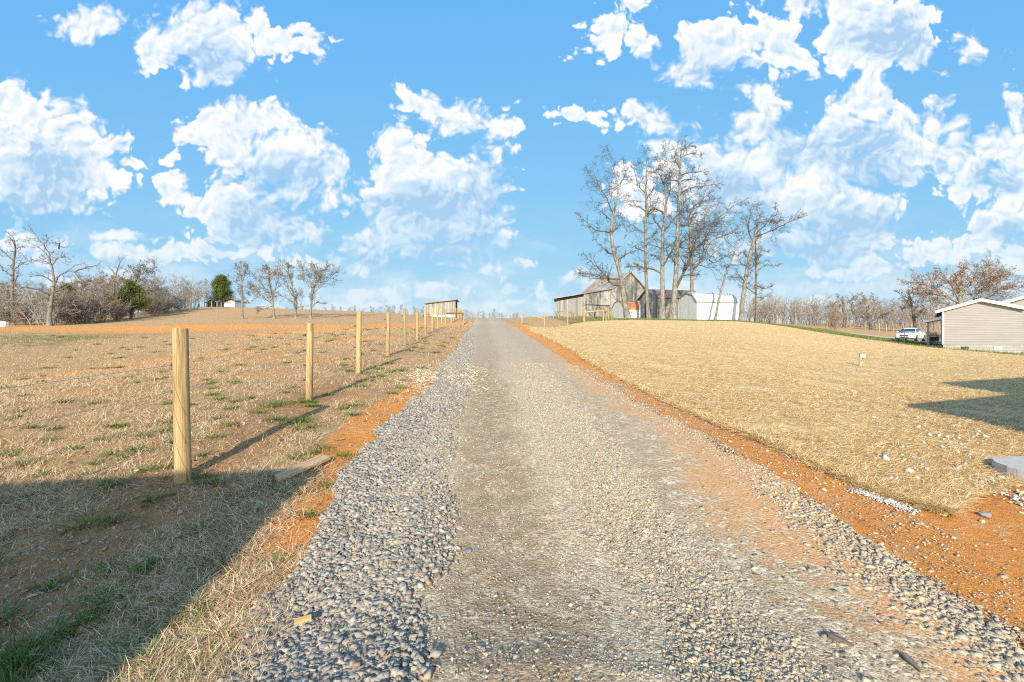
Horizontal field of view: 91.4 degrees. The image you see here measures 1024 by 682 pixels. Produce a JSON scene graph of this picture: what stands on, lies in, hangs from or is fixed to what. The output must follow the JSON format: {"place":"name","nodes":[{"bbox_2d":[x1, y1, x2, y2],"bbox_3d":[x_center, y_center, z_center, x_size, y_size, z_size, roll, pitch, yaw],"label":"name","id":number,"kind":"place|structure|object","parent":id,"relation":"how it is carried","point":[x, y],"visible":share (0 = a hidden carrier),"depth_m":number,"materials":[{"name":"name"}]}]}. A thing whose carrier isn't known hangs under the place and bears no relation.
{"place":"outdoors","nodes":[
{"label":"outdoors","id":0,"kind":"place"},
{"bbox_2d":[0,307,1023,681],"bbox_3d":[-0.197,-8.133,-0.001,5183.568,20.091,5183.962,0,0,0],"label":"ground","id":1,"kind":"structure","parent":0,"point":[1006,519],"depth_m":5.93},
{"bbox_2d":[0,295,26,321],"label":"bush","id":2,"kind":"object","parent":1,"relation":"on","point":[7,309],"visible":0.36,"depth_m":62.85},
{"bbox_2d":[0,299,28,321],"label":"bush","id":3,"kind":"object","parent":1,"relation":"on","point":[3,311],"visible":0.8,"depth_m":61.31,"materials":[{"name":"brown plant"}]},
{"bbox_2d":[0,280,30,317],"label":"bare tree","id":4,"kind":"object","parent":1,"relation":"on","point":[6,285],"visible":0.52,"depth_m":64.60,"materials":[{"name":"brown plant"}]},
{"bbox_2d":[0,231,35,324],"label":"bare tree","id":5,"kind":"object","parent":1,"relation":"on","point":[13,278],"visible":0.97,"depth_m":61.87,"materials":[{"name":"brown plant"}]},
{"bbox_2d":[1,292,35,324],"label":"bush","id":6,"kind":"object","parent":1,"relation":"on","point":[22,304],"visible":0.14,"depth_m":64.97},
{"bbox_2d":[3,304,35,324],"bbox_3d":[-60.179,-3.023,61.306,3.643,3.086,3.090,0,0,19],"label":"bush","id":7,"kind":"object","parent":1,"relation":"on","point":[17,318],"visible":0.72,"depth_m":61.17,"materials":[{"name":"plant"}]},
{"bbox_2d":[9,301,43,323],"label":"bush","id":8,"kind":"object","parent":1,"relation":"on","point":[31,315],"visible":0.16,"depth_m":65.99,"materials":[{"name":"brown plant"}]},
{"bbox_2d":[22,288,46,322],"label":"bare tree","id":9,"kind":"object","parent":1,"relation":"on","point":[38,293],"visible":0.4,"depth_m":75.44,"materials":[{"name":"brown plant"}]},
{"bbox_2d":[1,280,80,325],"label":"bush","id":10,"kind":"object","parent":1,"relation":"on","point":[46,302],"visible":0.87,"depth_m":60.72,"materials":[{"name":"plant"}]},
{"bbox_2d":[13,224,104,325],"bbox_3d":[-54.350,-7.450,58.830,8.938,11.628,5.345,0,0,-9],"label":"bare tree","id":11,"kind":"object","parent":1,"relation":"on","point":[49,320],"visible":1,"depth_m":59.85,"materials":[{"name":"grey plant"}]},
{"bbox_2d":[43,298,83,324],"bbox_3d":[-56.505,-3.415,63.115,3.726,3.812,4.768,0,0,-29],"label":"bush","id":12,"kind":"object","parent":1,"relation":"on","point":[65,317],"visible":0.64,"depth_m":62.79,"materials":[{"name":"plant"}]},
{"bbox_2d":[49,282,80,301],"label":"cedar tree","id":13,"kind":"object","parent":1,"relation":"on","point":[69,287],"visible":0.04,"depth_m":77.69,"materials":[{"name":"green plant"}]},
{"bbox_2d":[52,289,94,323],"bbox_3d":[-57.136,-4.104,64.895,4.999,5.323,5.827,0,0,-37],"label":"bush","id":14,"kind":"object","parent":1,"relation":"on","point":[72,295],"visible":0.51,"depth_m":64.27,"materials":[{"name":"plant"}]},
{"bbox_2d":[47,292,110,323],"bbox_3d":[-56.659,-4.337,65.106,6.486,4.574,5.297,0,0,11],"label":"bush","id":15,"kind":"object","parent":1,"relation":"on","point":[86,315],"visible":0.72,"depth_m":64.79,"materials":[{"name":"plant"}]},
{"bbox_2d":[70,276,96,297],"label":"bare tree","id":16,"kind":"object","parent":1,"relation":"on","point":[82,287],"visible":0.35,"depth_m":83.56,"materials":[{"name":"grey plant"}]},
{"bbox_2d":[71,290,104,322],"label":"bush","id":17,"kind":"object","parent":1,"relation":"on","point":[90,305],"visible":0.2,"depth_m":68.08,"materials":[{"name":"brown plant"}]},
{"bbox_2d":[82,273,103,295],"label":"bare tree","id":18,"kind":"object","parent":1,"relation":"on","point":[89,289],"visible":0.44,"depth_m":86.08,"materials":[{"name":"brown plant"}]},
{"bbox_2d":[71,295,117,323],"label":"bush","id":19,"kind":"object","parent":1,"relation":"on","point":[98,312],"visible":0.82,"depth_m":65.51,"materials":[{"name":"brown plant"}]},
{"bbox_2d":[73,289,123,322],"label":"bush","id":20,"kind":"object","parent":1,"relation":"on","point":[111,306],"visible":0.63,"depth_m":67.43,"materials":[{"name":"plant"}]},
{"bbox_2d":[92,282,106,319],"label":"bare tree","id":21,"kind":"object","parent":1,"relation":"on","point":[100,287],"visible":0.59,"depth_m":74.99,"materials":[{"name":"grey plant"}]},
{"bbox_2d":[88,278,115,298],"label":"bare tree","id":22,"kind":"object","parent":1,"relation":"on","point":[97,281],"visible":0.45,"depth_m":82.11,"materials":[{"name":"brown plant"}]},
{"bbox_2d":[93,271,110,295],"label":"bare tree","id":23,"kind":"object","parent":1,"relation":"on","point":[101,274],"visible":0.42,"depth_m":87.23,"materials":[{"name":"brown plant"}]},
{"bbox_2d":[0,271,216,321],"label":"woodland","id":24,"kind":"object","parent":1,"relation":"on","point":[194,293],"visible":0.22,"depth_m":101.95,"materials":[{"name":"plant"}]},
{"bbox_2d":[95,272,135,298],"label":"bare tree","id":25,"kind":"object","parent":1,"relation":"on","point":[113,278],"visible":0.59,"depth_m":78.34,"materials":[{"name":"brown plant"}]},
{"bbox_2d":[104,301,130,320],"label":"bush","id":26,"kind":"object","parent":1,"relation":"on","point":[123,310],"visible":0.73,"depth_m":71.62,"materials":[{"name":"plant"}]},
{"bbox_2d":[97,289,138,319],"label":"bush","id":27,"kind":"object","parent":1,"relation":"on","point":[118,298],"visible":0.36,"depth_m":73.83,"materials":[{"name":"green plant"}]},
{"bbox_2d":[106,255,129,292],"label":"bare tree","id":28,"kind":"object","parent":1,"relation":"on","point":[119,259],"visible":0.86,"depth_m":79.94,"materials":[{"name":"brown plant"}]},
{"bbox_2d":[106,300,135,319],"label":"bush","id":29,"kind":"object","parent":1,"relation":"on","point":[123,306],"visible":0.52,"depth_m":73.55,"materials":[{"name":"brown plant"}]},
{"bbox_2d":[115,277,153,318],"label":"pine tree","id":30,"kind":"object","parent":1,"relation":"on","point":[129,287],"visible":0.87,"depth_m":75.81,"materials":[{"name":"green plant"}]},
{"bbox_2d":[126,294,161,315],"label":"bush","id":31,"kind":"object","parent":1,"relation":"on","point":[147,309],"visible":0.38,"depth_m":82.29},
{"bbox_2d":[123,257,168,316],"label":"bare tree","id":32,"kind":"object","parent":1,"relation":"on","point":[138,275],"visible":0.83,"depth_m":83.92,"materials":[{"name":"brown plant"}]},
{"bbox_2d":[0,410,304,651],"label":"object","id":33,"kind":"object","parent":1,"relation":"on","point":[53,559],"visible":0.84,"depth_m":4.06,"materials":[{"name":"plant"}]},
{"bbox_2d":[141,278,165,298],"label":"bare tree","id":34,"kind":"object","parent":1,"relation":"on","point":[153,287],"visible":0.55,"depth_m":89.96,"materials":[{"name":"brown plant"}]},
{"bbox_2d":[142,279,166,311],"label":"bare tree","id":35,"kind":"object","parent":1,"relation":"on","point":[157,280],"visible":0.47,"depth_m":91.56,"materials":[{"name":"brown plant"}]},
{"bbox_2d":[146,295,168,315],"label":"bush","id":36,"kind":"object","parent":1,"relation":"on","point":[155,309],"visible":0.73,"depth_m":83.04,"materials":[{"name":"plant"}]},
{"bbox_2d":[150,293,177,313],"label":"bush","id":37,"kind":"object","parent":1,"relation":"on","point":[167,302],"visible":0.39,"depth_m":88.84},
{"bbox_2d":[160,296,180,312],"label":"bush","id":38,"kind":"object","parent":1,"relation":"on","point":[177,305],"visible":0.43,"depth_m":90.24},
{"bbox_2d":[170,294,189,310],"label":"bush","id":39,"kind":"object","parent":1,"relation":"on","point":[181,301],"visible":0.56,"depth_m":97.39,"materials":[{"name":"brown plant"}]},
{"bbox_2d":[172,296,188,310],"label":"bush","id":40,"kind":"object","parent":1,"relation":"on","point":[175,307],"visible":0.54,"depth_m":95.97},
{"bbox_2d":[27,456,363,681],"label":"matted grass","id":41,"kind":"structure","parent":1,"relation":"on","point":[214,621],"depth_m":3.02,"materials":[{"name":"plant"}]},
{"bbox_2d":[275,454,329,482],"bbox_3d":[-2.226,1.339,5.282,0.155,0.042,0.759,0,6,21],"label":"plank","id":42,"kind":"object","parent":41,"relation":"on","point":[307,464],"visible":0.97,"depth_m":5.25,"materials":[{"name":"brown wood"}]},
{"bbox_2d":[0,397,424,681],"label":"fallen leaves","id":43,"kind":"object","parent":1,"relation":"on","point":[84,570],"visible":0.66,"depth_m":3.93,"materials":[{"name":"brown plant"}]},
{"bbox_2d":[205,299,224,306],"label":"farmhouse","id":44,"kind":"object","parent":1,"relation":"on","point":[211,303],"visible":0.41,"depth_m":122.94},
{"bbox_2d":[205,274,236,306],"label":"cedar tree","id":45,"kind":"object","parent":1,"relation":"on","point":[222,290],"visible":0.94,"depth_m":111.19,"materials":[{"name":"green plant"}]},
{"bbox_2d":[0,326,455,681],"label":"green grass","id":46,"kind":"structure","parent":1,"relation":"on","point":[18,658],"depth_m":3.56,"materials":[{"name":"plant"}]},
{"bbox_2d":[0,307,463,545],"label":"wire fence","id":47,"kind":"object","parent":1,"relation":"on","point":[181,441],"visible":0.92,"depth_m":5.07,"materials":[{"name":"brown wood"}]},
{"bbox_2d":[0,321,470,681],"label":"dry grass","id":48,"kind":"structure","parent":1,"relation":"on","point":[38,452],"depth_m":6.38,"materials":[{"name":"plant"}]},
{"bbox_2d":[225,299,246,307],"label":"farm building","id":49,"kind":"structure","parent":1,"relation":"on","point":[235,303],"depth_m":121.30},
{"bbox_2d":[223,261,251,318],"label":"bare tree","id":50,"kind":"object","parent":1,"relation":"on","point":[239,276],"visible":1,"depth_m":69.89,"materials":[{"name":"brown plant"}]},
{"bbox_2d":[242,258,291,318],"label":"bare tree","id":51,"kind":"object","parent":1,"relation":"on","point":[273,272],"visible":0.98,"depth_m":71.45,"materials":[{"name":"brown plant"}]},
{"bbox_2d":[271,263,307,317],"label":"bare tree","id":52,"kind":"object","parent":1,"relation":"on","point":[290,276],"visible":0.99,"depth_m":71.70,"materials":[{"name":"brown plant"}]},
{"bbox_2d":[295,259,346,318],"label":"bare tree","id":53,"kind":"object","parent":1,"relation":"on","point":[316,275],"visible":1,"depth_m":71.60,"materials":[{"name":"brown plant"}]},
{"bbox_2d":[253,303,519,317],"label":"wood","id":54,"kind":"object","parent":1,"relation":"on","point":[482,312],"visible":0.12,"depth_m":218.23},
{"bbox_2d":[424,299,458,317],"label":"lean to shed","id":55,"kind":"object","parent":1,"relation":"on","point":[448,305],"visible":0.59,"depth_m":100.08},
{"bbox_2d":[451,308,461,322],"bbox_3d":[-7.107,-3.267,66.637,0.164,3.233,29.463,0,0,-3],"label":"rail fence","id":56,"kind":"object","parent":1,"relation":"on","point":[455,314],"visible":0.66,"depth_m":59.25,"materials":[{"name":"brown wood"}]},
{"bbox_2d":[521,310,544,326],"bbox_3d":[2.091,-2.082,49.499,2.543,2.088,0.138,0,0,25],"label":"rail fence","id":57,"kind":"object","parent":1,"relation":"on","point":[522,315],"visible":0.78,"depth_m":49.64,"materials":[{"name":"brown wood"}]},
{"bbox_2d":[553,308,593,318],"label":"rail fence","id":58,"kind":"object","parent":1,"relation":"on","point":[570,317],"visible":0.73,"depth_m":74.96,"materials":[{"name":"brown wood"}]},
{"bbox_2d":[567,307,611,325],"bbox_3d":[8.906,-2.478,51.463,2.478,2.474,7.662,0,0,43],"label":"rail fence","id":59,"kind":"object","parent":1,"relation":"on","point":[605,311],"visible":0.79,"depth_m":49.96,"materials":[{"name":"brown wood"}]},
{"bbox_2d":[553,271,644,316],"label":"barn","id":60,"kind":"structure","parent":1,"relation":"on","point":[592,297],"depth_m":87.40,"materials":[{"name":"wood"}]},
{"bbox_2d":[586,305,595,316],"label":"barn door","id":61,"kind":"structure","parent":60,"relation":"in","point":[588,307],"depth_m":86.29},
{"bbox_2d":[586,295,598,304],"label":"upper door","id":62,"kind":"structure","parent":60,"relation":"in","point":[590,299],"depth_m":86.44,"materials":[{"name":"wood"}]},
{"bbox_2d":[596,306,608,316],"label":"barn door","id":63,"kind":"structure","parent":60,"relation":"in","point":[599,313],"depth_m":87.03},
{"bbox_2d":[572,144,635,317],"bbox_3d":[10.976,-12.956,60.221,8.388,21.121,8.822,0,0,0],"label":"bare tree","id":64,"kind":"object","parent":1,"relation":"on","point":[626,311],"visible":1,"depth_m":58.35,"materials":[{"name":"grey plant"}]},
{"bbox_2d":[612,301,640,317],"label":"shed","id":65,"kind":"structure","parent":1,"relation":"on","point":[633,306],"depth_m":66.59,"materials":[{"name":"metal"}]},
{"bbox_2d":[616,144,666,317],"bbox_3d":[15.456,-13.037,59.742,5.496,20.971,4.965,0,0,0],"label":"bare tree","id":66,"kind":"object","parent":1,"relation":"on","point":[648,314],"visible":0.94,"depth_m":59.90,"materials":[{"name":"grey plant"}]},
{"bbox_2d":[624,140,688,318],"bbox_3d":[17.977,-13.135,59.991,7.044,21.382,7.386,0,0,36],"label":"bare tree","id":67,"kind":"object","parent":1,"relation":"on","point":[662,312],"visible":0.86,"depth_m":58.84,"materials":[{"name":"grey plant"}]},
{"bbox_2d":[636,289,695,318],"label":"old shed","id":68,"kind":"structure","parent":1,"relation":"on","point":[654,299],"depth_m":71.27,"materials":[{"name":"metal"}]},
{"bbox_2d":[657,135,723,319],"bbox_3d":[20.449,-13.164,56.528,7.430,21.661,7.062,0,0,0],"label":"bare tree","id":69,"kind":"object","parent":1,"relation":"on","point":[673,312],"visible":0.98,"depth_m":57.69,"materials":[{"name":"grey plant"}]},
{"bbox_2d":[667,183,748,291],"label":"bare tree","id":70,"kind":"object","parent":1,"relation":"on","point":[703,243],"visible":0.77,"depth_m":66.41,"materials":[{"name":"grey plant"}]},
{"bbox_2d":[677,292,739,319],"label":"storage shed","id":71,"kind":"structure","parent":1,"relation":"on","point":[697,305],"depth_m":60.94,"materials":[{"name":"white metal"}]},
{"bbox_2d":[713,214,747,319],"bbox_3d":[25.056,-8.430,57.402,3.316,12.482,6.196,0,0,45],"label":"bare tree","id":72,"kind":"object","parent":1,"relation":"on","point":[720,293],"visible":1,"depth_m":57.42,"materials":[{"name":"grey plant"}]},
{"bbox_2d":[738,226,782,321],"bbox_3d":[31.977,-8.517,63.518,4.926,12.592,4.705,0,0,0],"label":"bare tree","id":73,"kind":"object","parent":1,"relation":"on","point":[755,258],"visible":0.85,"depth_m":63.91,"materials":[{"name":"grey plant"}]},
{"bbox_2d":[507,363,1023,681],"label":"tan gravel stones","id":74,"kind":"object","parent":1,"relation":"on","point":[791,672],"visible":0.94,"depth_m":3.39,"materials":[{"name":"gravel"}]},
{"bbox_2d":[728,200,806,320],"bbox_3d":[29.312,-9.323,57.636,7.985,14.231,4.996,0,0,27],"label":"bare tree","id":75,"kind":"object","parent":1,"relation":"on","point":[744,290],"visible":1,"depth_m":58.27,"materials":[{"name":"brown plant"}]},
{"bbox_2d":[808,303,824,325],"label":"bare tree","id":76,"kind":"object","parent":1,"relation":"on","point":[814,307],"visible":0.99,"depth_m":101.73,"materials":[{"name":"brown plant"}]},
{"bbox_2d":[824,302,840,324],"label":"bare tree","id":77,"kind":"object","parent":1,"relation":"on","point":[831,311],"visible":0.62,"depth_m":102.13,"materials":[{"name":"brown plant"}]},
{"bbox_2d":[777,315,892,331],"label":"rail fence","id":78,"kind":"object","parent":1,"relation":"on","point":[836,323],"visible":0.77,"depth_m":74.95,"materials":[{"name":"brown wood"}]},
{"bbox_2d":[825,309,845,331],"bbox_3d":[40.206,-2.551,62.057,2.252,2.931,1.980,0,0,-24],"label":"bush","id":79,"kind":"object","parent":1,"relation":"on","point":[834,323],"visible":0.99,"depth_m":61.93,"materials":[{"name":"brown plant"}]},
{"bbox_2d":[649,405,1023,647],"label":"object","id":80,"kind":"object","parent":1,"relation":"on","point":[944,547],"visible":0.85,"depth_m":4.26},
{"bbox_2d":[827,291,863,327],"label":"bare tree","id":81,"kind":"object","parent":1,"relation":"on","point":[843,311],"visible":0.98,"depth_m":91.83,"materials":[{"name":"brown plant"}]},
{"bbox_2d":[744,293,956,329],"bbox_3d":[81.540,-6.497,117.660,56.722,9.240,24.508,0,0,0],"label":"grey woodland","id":82,"kind":"object","parent":1,"relation":"on","point":[855,318],"visible":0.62,"depth_m":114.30,"materials":[{"name":"plant"}]},
{"bbox_2d":[693,468,1023,681],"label":"corner gravel stones","id":83,"kind":"object","parent":1,"relation":"on","point":[1009,655],"visible":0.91,"depth_m":3.13,"materials":[{"name":"gravel"}]},
{"bbox_2d":[855,300,874,326],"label":"bare tree","id":84,"kind":"object","parent":1,"relation":"on","point":[862,311],"visible":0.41,"depth_m":111.26,"materials":[{"name":"brown plant"}]},
{"bbox_2d":[848,292,893,329],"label":"bare tree","id":85,"kind":"object","parent":1,"relation":"on","point":[866,303],"visible":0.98,"depth_m":89.89,"materials":[{"name":"brown plant"}]},
{"bbox_2d":[838,483,923,514],"bbox_3d":[3.514,1.505,4.792,0.308,0.124,0.715,0,0,-36],"label":"pale spilled aggregate","id":86,"kind":"object","parent":1,"relation":"on","point":[890,501],"visible":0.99,"depth_m":4.72,"materials":[{"name":"stone"}]},
{"bbox_2d":[896,304,907,328],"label":"bare tree","id":87,"kind":"object","parent":1,"relation":"on","point":[900,316],"visible":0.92,"depth_m":108.99,"materials":[{"name":"brown plant"}]},
{"bbox_2d":[893,288,926,327],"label":"bare tree","id":88,"kind":"object","parent":1,"relation":"on","point":[911,306],"visible":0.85,"depth_m":85.93,"materials":[{"name":"brown plant"}]},
{"bbox_2d":[926,301,936,330],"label":"bare tree","id":89,"kind":"object","parent":1,"relation":"on","point":[931,302],"visible":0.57,"depth_m":106.25,"materials":[{"name":"brown plant"}]},
{"bbox_2d":[922,330,940,344],"bbox_3d":[33.896,-0.240,40.400,1.463,1.478,1.144,0,0,0],"label":"bush","id":90,"kind":"object","parent":1,"relation":"on","point":[932,343],"visible":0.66,"depth_m":40.47,"materials":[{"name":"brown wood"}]},
{"bbox_2d":[896,249,1023,310],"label":"bare tree","id":91,"kind":"object","parent":1,"relation":"on","point":[956,289],"visible":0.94,"depth_m":74.05,"materials":[{"name":"brown plant"}]},
{"bbox_2d":[916,456,1023,506],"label":"slab edge stones","id":92,"kind":"object","parent":1,"relation":"on","point":[1015,496],"visible":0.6,"depth_m":5.23,"materials":[{"name":"stone"}]},
{"bbox_2d":[925,298,1023,353],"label":"grey house","id":93,"kind":"structure","parent":1,"relation":"on","point":[980,324],"depth_m":36.60,"materials":[{"name":"plastic"}]},
{"bbox_2d":[976,511,991,517],"bbox_3d":[4.360,1.604,4.621,0.111,0.060,0.081,0,0,50],"label":"rock","id":94,"kind":"object","parent":1,"relation":"on","point":[986,514],"visible":0.99,"depth_m":4.60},
{"bbox_2d":[991,456,1023,484],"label":"concrete slab","id":95,"kind":"structure","parent":1,"relation":"on","point":[1012,465],"depth_m":5.89,"materials":[{"name":"concrete"}]},
{"bbox_2d":[1003,296,1023,351],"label":"grey house","id":96,"kind":"structure","parent":1,"relation":"on","point":[1019,301],"depth_m":38.06,"materials":[{"name":"plastic"}]},
{"bbox_2d":[0,0,1023,322],"label":"sky","id":97,"kind":"structure","parent":0,"point":[426,151],"materials":[{"name":"blue"}]},
{"bbox_2d":[280,318,1023,681],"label":"gravel road","id":98,"kind":"structure","parent":0,"point":[500,346],"depth_m":3.52,"materials":[{"name":"gravel"}]},
{"bbox_2d":[217,332,474,681],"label":"grey gravel stones","id":99,"kind":"object","parent":98,"relation":"on","point":[306,638],"visible":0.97,"depth_m":3.42,"materials":[{"name":"gravel"}]},
{"bbox_2d":[294,614,311,624],"bbox_3d":[-1.154,1.536,2.759,0.090,0.012,0.040,-6,11,-20],"label":"wood scrap","id":100,"kind":"object","parent":99,"relation":"on","point":[302,619],"visible":1,"depth_m":2.75,"materials":[{"name":"wood"}]},
{"bbox_2d":[383,360,502,401],"bbox_3d":[-1.582,0.879,12.097,2.958,0.623,7.297,0,0,-11],"label":"pale straw spill","id":101,"kind":"object","parent":98,"relation":"on","point":[429,378],"visible":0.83,"depth_m":11.92,"materials":[{"name":"plant"}]},
{"bbox_2d":[828,633,852,645],"bbox_3d":[1.720,1.565,2.618,0.038,0.017,0.110,-16,16,-41],"label":"wood splinter","id":102,"kind":"object","parent":98,"relation":"on","point":[835,637],"visible":1,"depth_m":2.62,"materials":[{"name":"wood"}]},
{"bbox_2d":[899,652,921,672],"bbox_3d":[1.981,1.594,2.485,0.033,0.019,0.129,-12,4,3],"label":"wood splinter","id":103,"kind":"object","parent":98,"relation":"on","point":[908,659],"visible":1,"depth_m":2.48,"materials":[{"name":"wood"}]},
{"bbox_2d":[521,320,1023,519],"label":"straw lawn","id":104,"kind":"structure","parent":0,"point":[741,354],"depth_m":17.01,"materials":[{"name":"plant"}]},
{"bbox_2d":[859,354,865,365],"bbox_3d":[13.825,0.849,19.765,0.207,0.700,0.176,0,0,12],"label":"utility post","id":105,"kind":"object","parent":104,"relation":"on","point":[861,356],"visible":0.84,"depth_m":19.74,"materials":[{"name":"white wood"}]},
{"bbox_2d":[838,415,1004,487],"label":"straw scattered stones","id":106,"kind":"object","parent":104,"relation":"on","point":[884,456],"visible":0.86,"depth_m":6.49,"materials":[{"name":"stone"}]},
{"bbox_2d":[575,317,1023,354],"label":"turf grass","id":107,"kind":"structure","parent":0,"point":[914,343],"depth_m":51.06,"materials":[{"name":"plant"}]},
{"bbox_2d":[849,333,940,343],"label":"gravel drive","id":108,"kind":"structure","parent":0,"point":[894,338],"depth_m":57.91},
{"bbox_2d":[895,328,925,340],"bbox_3d":[43.254,-0.720,54.282,4.851,1.467,2.120,0,0,-38],"label":"parked car","id":109,"kind":"object","parent":108,"relation":"on","point":[915,334],"visible":0.91,"depth_m":53.30,"materials":[{"name":"white paint"}]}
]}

